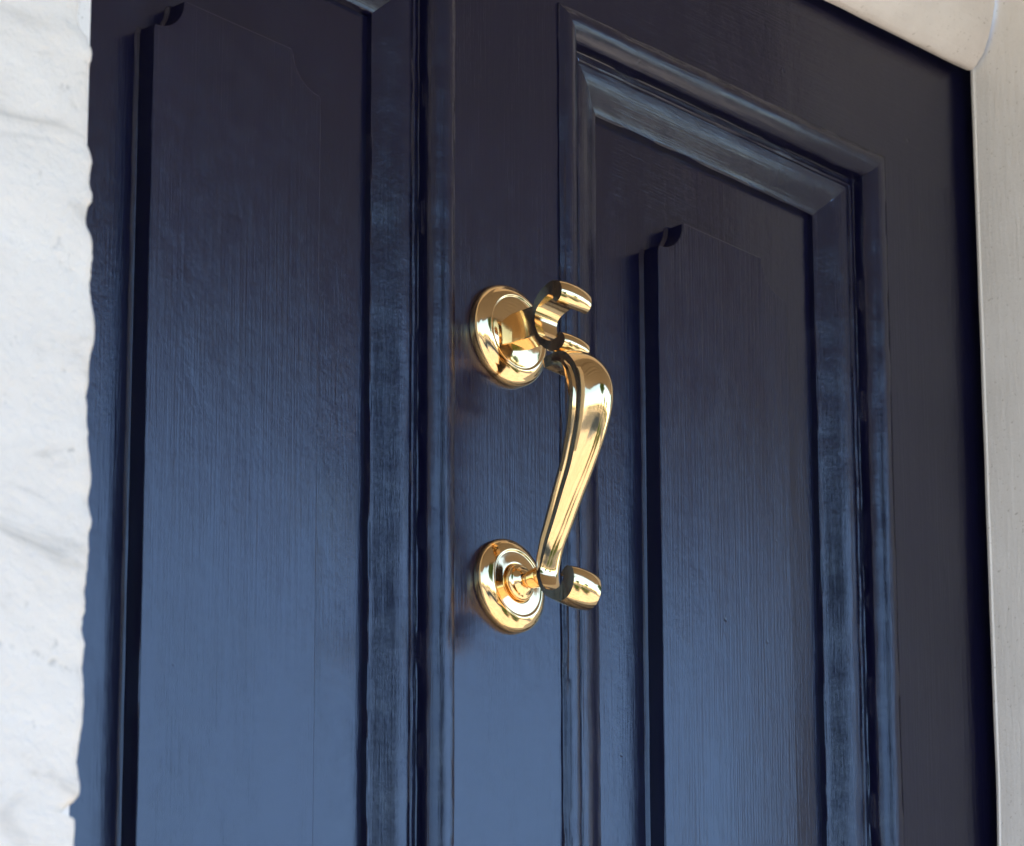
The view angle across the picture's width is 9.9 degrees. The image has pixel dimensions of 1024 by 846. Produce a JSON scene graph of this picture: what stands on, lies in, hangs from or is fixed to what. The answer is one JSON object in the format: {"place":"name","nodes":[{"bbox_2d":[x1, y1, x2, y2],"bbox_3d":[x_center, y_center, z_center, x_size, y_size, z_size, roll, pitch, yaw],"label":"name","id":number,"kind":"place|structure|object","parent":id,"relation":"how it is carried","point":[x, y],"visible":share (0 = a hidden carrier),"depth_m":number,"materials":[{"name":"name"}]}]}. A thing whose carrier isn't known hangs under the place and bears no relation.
{"place":"outdoors","nodes":[
{"label":"outdoors","id":0,"kind":"place"},
{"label":"porch floor","id":1,"kind":"structure","parent":0,"visible":0},
{"bbox_2d":[0,0,94,845],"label":"pier","id":2,"kind":"structure","parent":1,"relation":"on","point":[47,326],"depth_m":2.98,"materials":[{"name":"white stone"}]},
{"bbox_3d":[0.016,-0.572,3.848,0.258,4.100,6.000,-19,-29,39],"label":"house wall","id":3,"kind":"object","parent":1,"relation":"on","visible":0},
{"bbox_2d":[62,0,1023,845],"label":"doorway surround","id":4,"kind":"object","parent":3,"relation":"attached to","point":[982,40],"visible":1,"depth_m":4.01,"materials":[{"name":"beige paint"}]},
{"bbox_2d":[69,0,996,845],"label":"door","id":5,"kind":"structure","parent":4,"relation":"attached to","point":[325,448],"depth_m":3.67,"materials":[{"name":"blue paint"}]},
{"bbox_2d":[470,280,613,632],"bbox_3d":[0.027,0.011,3.602,0.086,0.227,0.066,-19,-29,39],"label":"door knocker","id":6,"kind":"object","parent":5,"relation":"attached to","point":[515,336],"depth_m":3.58,"materials":[{"name":"gold metal"}]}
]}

